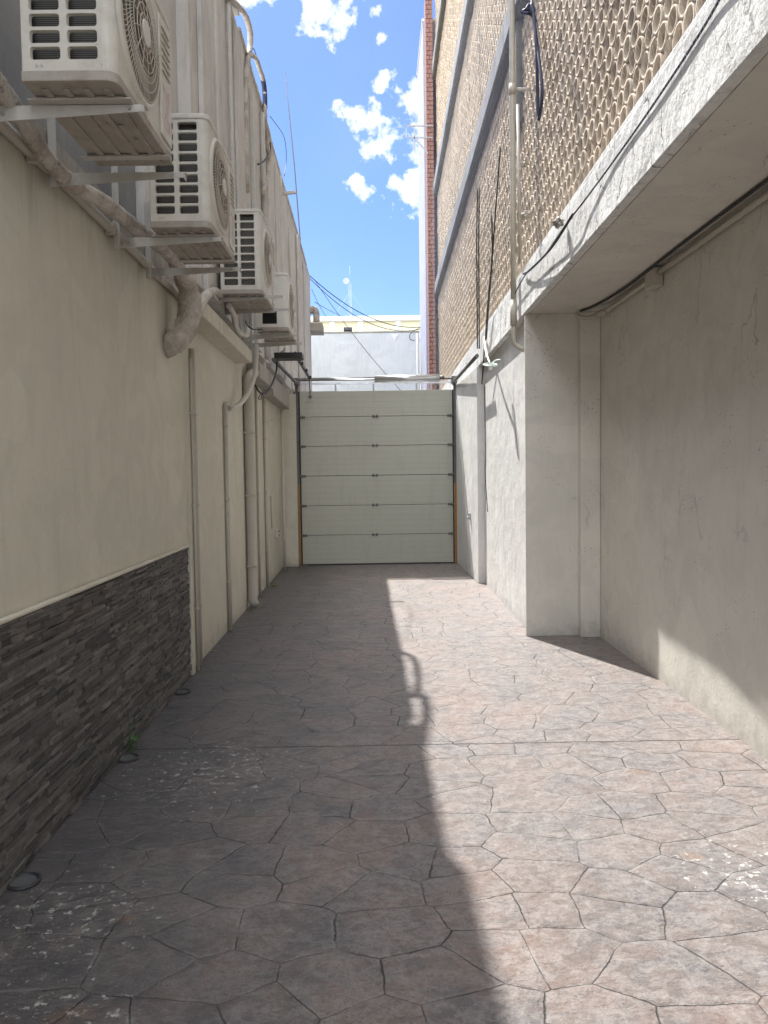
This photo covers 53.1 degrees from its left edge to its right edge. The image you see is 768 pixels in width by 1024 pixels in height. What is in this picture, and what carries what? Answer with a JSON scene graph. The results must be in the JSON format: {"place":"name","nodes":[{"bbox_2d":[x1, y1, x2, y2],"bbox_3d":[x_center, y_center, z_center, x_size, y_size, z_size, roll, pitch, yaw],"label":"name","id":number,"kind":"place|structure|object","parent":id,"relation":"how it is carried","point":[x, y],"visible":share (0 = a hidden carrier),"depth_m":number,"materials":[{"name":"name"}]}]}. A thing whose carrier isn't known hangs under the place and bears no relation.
{"place":"outdoors","nodes":[
{"label":"outdoors","id":0,"kind":"place"},
{"bbox_2d":[234,0,435,316],"label":"sky","id":1,"kind":"structure","parent":0,"point":[350,66],"materials":[{"name":"blue"}]},
{"bbox_2d":[311,315,420,389],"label":"building","id":2,"kind":"structure","parent":0,"point":[337,323],"depth_m":39.54,"materials":[{"name":"beige paint"}]},
{"bbox_2d":[0,563,767,1023],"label":"paving","id":3,"kind":"structure","parent":0,"point":[444,793],"depth_m":3.33,"materials":[{"name":"grey stone"}]},
{"bbox_2d":[7,871,41,891],"bbox_3d":[-1.429,1.465,3.050,0.134,0.018,0.134,-1,3,0],"label":"ground light","id":4,"kind":"object","parent":3,"relation":"on","point":[23,881],"visible":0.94,"depth_m":3.05,"materials":[{"name":"grey plastic"}]},
{"bbox_2d":[117,753,139,762],"bbox_3d":[-1.458,1.399,4.371,0.134,0.018,0.134,-1,3,0],"label":"ground light","id":5,"kind":"object","parent":3,"relation":"on","point":[128,757],"visible":0.94,"depth_m":4.36,"materials":[{"name":"grey"}]},
{"bbox_2d":[126,724,142,751],"bbox_3d":[-1.489,1.330,4.551,0.105,0.132,0.207,-1,3,-9],"label":"weed","id":6,"kind":"object","parent":3,"relation":"on","point":[132,739],"visible":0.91,"depth_m":4.51,"materials":[{"name":"green plant"}]},
{"bbox_2d":[175,689,190,694],"bbox_3d":[-1.499,1.333,5.702,0.134,0.018,0.134,-1,3,0],"label":"ground light","id":7,"kind":"object","parent":3,"relation":"on","point":[182,691],"visible":0.82,"depth_m":5.68,"materials":[{"name":"grey"}]},
{"bbox_2d":[311,331,419,390],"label":"boundary wall","id":8,"kind":"structure","parent":3,"relation":"on","point":[339,354],"depth_m":23.79,"materials":[{"name":"white paint"}]},
{"bbox_2d":[344,327,351,331],"bbox_3d":[-1.117,-5.640,23.792,0.258,0.139,0.135,-1,3,0],"label":"flood light","id":9,"kind":"object","parent":8,"relation":"on","point":[346,329],"visible":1,"depth_m":23.74,"materials":[{"name":"grey plastic"}]},
{"bbox_2d":[317,284,395,384],"bbox_3d":[-0.739,-5.273,23.279,2.669,3.206,0.015,-2,3,-17],"label":"overhead cable","id":10,"kind":"object","parent":8,"relation":"attached to","point":[351,332],"visible":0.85,"depth_m":23.18,"materials":[{"name":"black plastic"}]},
{"bbox_2d":[271,354,478,565],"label":"sectional gate","id":11,"kind":"structure","parent":3,"relation":"on","point":[376,478],"depth_m":13.48,"materials":[{"name":"metal"}]},
{"bbox_2d":[298,361,311,397],"bbox_3d":[-1.258,-2.123,12.139,0.074,0.422,2.481,-1,3,-1],"label":"gate arm","id":12,"kind":"object","parent":11,"relation":"attached to","point":[301,363],"visible":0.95,"depth_m":12.51},
{"bbox_2d":[417,18,438,389],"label":"building","id":13,"kind":"structure","parent":3,"relation":"on","point":[422,218],"depth_m":21.11,"materials":[{"name":"white paint"}]},
{"bbox_2d":[310,276,419,327],"bbox_3d":[-0.408,-5.885,21.917,0.023,0.860,4.717,2,4,41],"label":"overhead cable","id":14,"kind":"object","parent":13,"relation":"attached to","point":[360,312],"visible":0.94,"depth_m":21.62,"materials":[{"name":"black plastic"}]},
{"bbox_2d":[310,279,419,330],"bbox_3d":[-0.406,-5.777,21.914,0.019,0.930,4.730,2,4,41],"label":"overhead cable","id":15,"kind":"object","parent":13,"relation":"attached to","point":[357,316],"visible":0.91,"depth_m":21.51,"materials":[{"name":"black plastic"}]},
{"bbox_2d":[424,0,767,759],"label":"building","id":16,"kind":"structure","parent":3,"relation":"on","point":[614,462],"depth_m":5.92,"materials":[{"name":"paint"}]},
{"bbox_2d":[406,125,432,153],"bbox_3d":[0.910,-9.632,19.903,0.704,0.726,0.028,-1,3,0],"label":"steel frame","id":17,"kind":"object","parent":16,"relation":"attached to","point":[414,126],"visible":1,"depth_m":19.89,"materials":[{"name":"white metal"}]},
{"bbox_2d":[476,189,477,348],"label":"hanging cable","id":18,"kind":"object","parent":16,"relation":"attached to","point":[477,266],"visible":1,"depth_m":10.48,"materials":[{"name":"black plastic"}]},
{"bbox_2d":[484,384,487,511],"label":"cable","id":19,"kind":"object","parent":16,"relation":"attached to","point":[485,445],"visible":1,"depth_m":10.75,"materials":[{"name":"black plastic"}]},
{"bbox_2d":[481,211,492,383],"bbox_3d":[1.286,-2.613,9.658,0.025,1.857,1.353,-1,3,2],"label":"hanging cable","id":20,"kind":"object","parent":16,"relation":"attached to","point":[488,292],"visible":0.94,"depth_m":9.23,"materials":[{"name":"black plastic"}]},
{"bbox_2d":[483,336,500,369],"bbox_3d":[1.225,-1.953,9.339,0.200,0.607,1.457,-1,3,0],"label":"wall lamp","id":21,"kind":"object","parent":16,"relation":"attached to","point":[489,365],"visible":0.99,"depth_m":8.75,"materials":[{"name":"white plastic"}]},
{"bbox_2d":[486,147,500,338],"bbox_3d":[1.269,-3.044,8.976,0.018,1.805,1.402,-1,3,1],"label":"hanging cable","id":22,"kind":"object","parent":16,"relation":"attached to","point":[493,235],"visible":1,"depth_m":8.79,"materials":[{"name":"black plastic"}]},
{"bbox_2d":[509,0,530,351],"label":"downpipe","id":23,"kind":"object","parent":16,"relation":"attached to","point":[513,300],"visible":0.97,"depth_m":7.53,"materials":[{"name":"beige plastic"}]},
{"bbox_2d":[523,213,573,274],"bbox_3d":[1.280,-2.098,6.196,0.038,0.188,2.057,-1,3,1],"label":"fascia cable","id":24,"kind":"object","parent":16,"relation":"attached to","point":[555,241],"visible":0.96,"depth_m":5.66,"materials":[{"name":"black plastic"}]},
{"bbox_2d":[431,0,732,389],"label":"wire net","id":25,"kind":"object","parent":16,"relation":"attached to","point":[536,138],"visible":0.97,"depth_m":6.78,"materials":[{"name":"grey"}]},
{"bbox_2d":[520,161,526,167],"bbox_3d":[1.258,-3.129,6.926,0.060,0.055,0.064,-3,4,-41],"label":"debris clump","id":26,"kind":"object","parent":25,"relation":"attached to","point":[522,163],"visible":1,"depth_m":6.91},
{"bbox_2d":[520,210,532,219],"bbox_3d":[1.258,-2.616,6.779,0.104,0.078,0.103,1,3,31],"label":"debris clump","id":27,"kind":"object","parent":25,"relation":"attached to","point":[526,214],"visible":0.99,"depth_m":6.75,"materials":[{"name":"beige stone"}]},
{"bbox_2d":[530,0,543,120],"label":"rope loop","id":28,"kind":"object","parent":25,"relation":"hanging from","point":[538,67],"visible":1,"depth_m":6.14,"materials":[{"name":"black"}]},
{"bbox_2d":[520,2,536,21],"bbox_3d":[1.192,-4.079,6.320,0.115,0.179,0.186,-1,3,0],"label":"rope knot","id":29,"kind":"object","parent":28,"relation":"attached to","point":[528,7],"visible":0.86,"depth_m":6.27,"materials":[{"name":"black"}]},
{"bbox_2d":[515,0,719,293],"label":"fascia cable","id":30,"kind":"object","parent":16,"relation":"attached to","point":[669,80],"visible":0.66,"depth_m":3.75,"materials":[{"name":"black plastic"}]},
{"bbox_2d":[552,216,563,228],"bbox_3d":[1.270,-2.108,5.606,0.094,0.076,0.102,-1,3,0],"label":"debris clump","id":31,"kind":"object","parent":30,"relation":"on","point":[558,221],"visible":1,"depth_m":5.57,"materials":[{"name":"metal"}]},
{"bbox_2d":[574,190,767,319],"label":"recess conduit","id":32,"kind":"object","parent":16,"relation":"attached to","point":[653,281],"visible":1,"depth_m":5.43,"materials":[{"name":"grey plastic"}]},
{"bbox_2d":[579,178,767,311],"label":"cable","id":33,"kind":"object","parent":16,"relation":"attached to","point":[748,194],"visible":1,"depth_m":4.95,"materials":[{"name":"black plastic"}]},
{"label":"ground","id":34,"kind":"structure","parent":0,"visible":0},
{"bbox_2d":[0,0,323,895],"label":"building","id":35,"kind":"structure","parent":34,"relation":"on","point":[98,650],"depth_m":4.33,"materials":[{"name":"beige paint"}]},
{"bbox_2d":[0,104,148,121],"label":"wall bracket","id":36,"kind":"object","parent":35,"relation":"attached to","point":[16,113],"depth_m":2.86,"materials":[{"name":"metal"}]},
{"bbox_2d":[19,0,171,165],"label":"air conditioner","id":37,"kind":"object","parent":36,"relation":"on","point":[95,52],"visible":0.99,"depth_m":2.82,"materials":[{"name":"white metal"}]},
{"bbox_2d":[0,121,178,297],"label":"ledge conduit","id":38,"kind":"object","parent":35,"relation":"attached to","point":[10,132],"visible":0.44,"depth_m":3.96,"materials":[{"name":"beige plastic"}]},
{"bbox_2d":[0,72,201,357],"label":"insulated pipe","id":39,"kind":"object","parent":35,"relation":"attached to","point":[179,336],"visible":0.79,"depth_m":4.25,"materials":[{"name":"beige plastic"}]},
{"bbox_2d":[47,118,187,190],"bbox_3d":[-1.215,-1.722,3.506,0.620,0.484,0.050,-1,3,0],"label":"wall bracket","id":40,"kind":"object","parent":35,"relation":"attached to","point":[86,178],"depth_m":3.50,"materials":[{"name":"metal"}]},
{"bbox_2d":[111,166,222,250],"bbox_3d":[-1.236,-1.747,4.395,0.620,0.484,0.050,-1,3,0],"label":"wall bracket","id":41,"kind":"object","parent":35,"relation":"attached to","point":[118,242],"depth_m":4.39,"materials":[{"name":"metal"}]},
{"bbox_2d":[149,113,234,263],"bbox_3d":[-1.136,-1.901,4.632,0.394,0.635,0.762,-1,3,0],"label":"air conditioner","id":42,"kind":"object","parent":41,"relation":"on","point":[200,202],"visible":0.92,"depth_m":4.32,"materials":[{"name":"grey plastic"}]},
{"bbox_2d":[144,202,241,278],"bbox_3d":[-1.252,-1.779,5.044,0.620,0.484,0.050,-1,3,0],"label":"wall bracket","id":43,"kind":"object","parent":35,"relation":"attached to","point":[151,272],"depth_m":5.04,"materials":[{"name":"metal"}]},
{"bbox_2d":[189,358,199,670],"bbox_3d":[-1.545,0.032,6.276,0.032,2.551,0.084,-1,3,0],"label":"conduit","id":44,"kind":"object","parent":35,"relation":"attached to","point":[194,504],"visible":1,"depth_m":6.27,"materials":[{"name":"beige plastic"}]},
{"bbox_2d":[200,287,227,318],"bbox_3d":[-1.476,-1.635,6.453,0.147,0.671,1.540,-1,3,0],"label":"insulated pipe","id":45,"kind":"object","parent":35,"relation":"attached to","point":[207,294],"visible":0.46,"depth_m":6.24,"materials":[{"name":"white plastic"}]},
{"bbox_2d":[213,0,223,305],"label":"wall pipe","id":46,"kind":"object","parent":35,"relation":"attached to","point":[216,73],"depth_m":7.00,"materials":[{"name":"beige plastic"}]},
{"bbox_2d":[222,402,233,630],"bbox_3d":[-1.605,0.041,8.042,0.053,2.358,0.373,-1,3,1],"label":"conduit","id":47,"kind":"object","parent":35,"relation":"attached to","point":[225,425],"visible":1,"depth_m":7.89,"materials":[{"name":"beige plastic"}]},
{"bbox_2d":[226,1,237,321],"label":"wall pipe","id":48,"kind":"object","parent":35,"relation":"attached to","point":[229,61],"depth_m":7.80,"materials":[{"name":"beige plastic"}]},
{"bbox_2d":[226,303,250,337],"bbox_3d":[-1.455,-1.880,7.719,0.067,0.190,1.311,-1,3,-2],"label":"insulated pipe","id":49,"kind":"object","parent":35,"relation":"attached to","point":[230,308],"visible":0.98,"depth_m":7.49,"materials":[{"name":"white plastic"}]},
{"bbox_2d":[226,0,252,192],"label":"parapet pipe","id":50,"kind":"object","parent":35,"relation":"attached to","point":[237,5],"visible":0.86,"depth_m":8.83,"materials":[{"name":"beige plastic"}]},
{"bbox_2d":[227,344,258,410],"bbox_3d":[-1.547,-1.497,8.488,0.076,0.818,0.810,0,3,15],"label":"drain hose","id":51,"kind":"object","parent":35,"relation":"attached to","point":[241,402],"visible":0.94,"depth_m":8.72,"materials":[{"name":"white plastic"}]},
{"bbox_2d":[214,295,282,303],"bbox_3d":[-1.230,-2.132,6.979,0.620,0.460,0.050,-1,3,0],"label":"wall bracket","id":52,"kind":"object","parent":35,"relation":"attached to","point":[242,299],"depth_m":6.97,"materials":[{"name":"metal"}]},
{"bbox_2d":[220,208,274,312],"bbox_3d":[-1.277,-2.333,7.262,0.434,0.760,0.852,-1,3,0],"label":"air conditioner","id":53,"kind":"object","parent":52,"relation":"on","point":[254,255],"visible":0.85,"depth_m":6.90,"materials":[{"name":"white metal"}]},
{"bbox_2d":[242,369,259,606],"bbox_3d":[-1.590,-0.318,9.479,0.160,2.918,0.690,-1,3,0],"label":"drain pipe","id":54,"kind":"object","parent":35,"relation":"attached to","point":[250,495],"visible":0.96,"depth_m":9.19,"materials":[{"name":"beige plastic"}]},
{"bbox_2d":[225,303,288,315],"bbox_3d":[-1.244,-2.160,7.529,0.620,0.460,0.050,-1,3,0],"label":"wall bracket","id":55,"kind":"object","parent":35,"relation":"attached to","point":[245,311],"depth_m":7.52,"materials":[{"name":"metal"}]},
{"bbox_2d":[255,384,261,594],"bbox_3d":[-1.670,-0.288,10.206,0.040,2.801,0.092,-1,3,0],"label":"conduit","id":56,"kind":"object","parent":35,"relation":"attached to","point":[258,493],"visible":1,"depth_m":10.19,"materials":[{"name":"beige plastic"}]},
{"bbox_2d":[248,51,270,193],"bbox_3d":[-1.595,-4.980,9.962,0.062,1.622,1.698,-1,3,-1],"label":"parapet pipe","id":57,"kind":"object","parent":35,"relation":"attached to","point":[253,56],"visible":0.9,"depth_m":10.41,"materials":[{"name":"beige plastic"}]},
{"bbox_2d":[261,80,266,106],"bbox_3d":[-1.615,-5.630,10.370,0.067,0.345,0.208,-1,3,0],"label":"tape wrap","id":58,"kind":"object","parent":57,"relation":"attached to","point":[264,87],"visible":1,"depth_m":10.41,"materials":[{"name":"black plastic"}]},
{"bbox_2d":[257,153,269,164],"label":"cable","id":59,"kind":"object","parent":35,"relation":"attached to","point":[262,162],"visible":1,"depth_m":10.04,"materials":[{"name":"black plastic"}]},
{"bbox_2d":[259,112,269,359],"bbox_3d":[-1.615,-3.723,10.408,0.076,3.281,0.096,-1,3,0],"label":"wall pipe","id":60,"kind":"object","parent":35,"relation":"attached to","point":[263,180],"depth_m":10.33,"materials":[{"name":"beige plastic"}]},
{"bbox_2d":[262,397,268,586],"bbox_3d":[-1.684,-0.279,10.962,0.048,2.708,0.100,-1,3,0],"label":"conduit","id":61,"kind":"object","parent":35,"relation":"attached to","point":[265,494],"visible":1,"depth_m":10.95,"materials":[{"name":"beige plastic"}]},
{"bbox_2d":[254,348,284,394],"bbox_3d":[-1.475,-1.916,10.229,0.065,0.844,2.007,-1,3,3],"label":"cable","id":62,"kind":"object","parent":35,"relation":"attached to","point":[266,391],"visible":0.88,"depth_m":10.25,"materials":[{"name":"black plastic"}]},
{"bbox_2d":[242,314,297,340],"bbox_3d":[-1.266,-2.135,8.531,0.620,0.460,0.050,-1,3,0],"label":"wall bracket","id":63,"kind":"object","parent":35,"relation":"attached to","point":[252,337],"depth_m":8.52,"materials":[{"name":"metal"}]},
{"bbox_2d":[256,273,295,342],"bbox_3d":[-1.218,-2.295,8.737,0.404,0.635,0.792,-1,3,0],"label":"air conditioner","id":64,"kind":"object","parent":63,"relation":"on","point":[279,322],"visible":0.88,"depth_m":8.37,"materials":[{"name":"white metal"}]},
{"bbox_2d":[258,350,281,399],"bbox_3d":[-1.489,-1.813,10.031,0.062,0.824,1.522,-1,3,4],"label":"cable","id":65,"kind":"object","parent":35,"relation":"attached to","point":[261,394],"visible":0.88,"depth_m":9.66,"materials":[{"name":"black plastic"}]},
{"bbox_2d":[270,496,272,528],"bbox_3d":[-1.698,0.006,11.598,0.021,0.499,0.091,-1,3,0],"label":"conduit","id":66,"kind":"object","parent":35,"relation":"attached to","point":[271,512],"visible":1,"depth_m":11.59,"materials":[{"name":"beige plastic"}]},
{"bbox_2d":[249,313,301,347],"bbox_3d":[-1.279,-2.161,9.060,0.620,0.460,0.050,-1,3,0],"label":"wall bracket","id":67,"kind":"object","parent":35,"relation":"attached to","point":[251,344],"depth_m":9.05,"materials":[{"name":"metal"}]},
{"bbox_2d":[275,529,279,537],"bbox_3d":[-1.701,0.337,12.302,0.054,0.120,0.280,-1,3,0],"label":"wall socket","id":68,"kind":"object","parent":35,"relation":"attached to","point":[277,532],"depth_m":12.16,"materials":[{"name":"white plastic"}]},
{"bbox_2d":[270,116,286,175],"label":"cable","id":69,"kind":"object","parent":35,"relation":"attached to","point":[285,144],"visible":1,"depth_m":12.97,"materials":[{"name":"black plastic"}]},
{"bbox_2d":[279,175,285,378],"bbox_3d":[-1.668,-3.832,12.604,0.064,3.281,0.084,-1,3,0],"label":"wall pipe","id":70,"kind":"object","parent":35,"relation":"attached to","point":[282,247],"depth_m":12.54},
{"bbox_2d":[281,410,285,569],"bbox_3d":[-1.695,-0.370,12.947,0.044,2.692,0.096,-1,3,0],"label":"conduit","id":71,"kind":"object","parent":35,"relation":"attached to","point":[283,497],"visible":1,"depth_m":12.93,"materials":[{"name":"white plastic"}]},
{"bbox_2d":[274,352,303,360],"bbox_3d":[-1.169,-1.915,9.482,0.340,0.070,0.250,-1,3,0],"label":"floodlight","id":72,"kind":"object","parent":35,"relation":"attached to","point":[288,356],"visible":1,"depth_m":9.36,"materials":[{"name":"grey plastic"}]},
{"bbox_2d":[282,190,295,195],"bbox_3d":[-1.643,-5.399,13.101,0.302,0.144,0.080,-1,3,0],"label":"security camera","id":73,"kind":"object","parent":35,"relation":"attached to","point":[289,192],"visible":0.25,"depth_m":13.07,"materials":[{"name":"paint"}]},
{"bbox_2d":[285,72,302,269],"bbox_3d":[-2.010,-7.601,17.181,0.326,4.323,0.031,-1,3,0],"label":"antenna rod","id":74,"kind":"object","parent":35,"relation":"attached to","point":[294,167],"visible":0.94,"depth_m":17.17,"materials":[{"name":"metal"}]},
{"bbox_2d":[296,234,300,391],"bbox_3d":[-1.740,-3.985,15.681,0.065,3.281,0.085,-1,3,0],"label":"wall pipe","id":75,"kind":"object","parent":35,"relation":"attached to","point":[298,302],"depth_m":15.64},
{"bbox_2d":[334,266,364,315],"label":"radio mast","id":76,"kind":"object","parent":34,"relation":"on","point":[346,281],"visible":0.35,"depth_m":78.88,"materials":[{"name":"white metal"}]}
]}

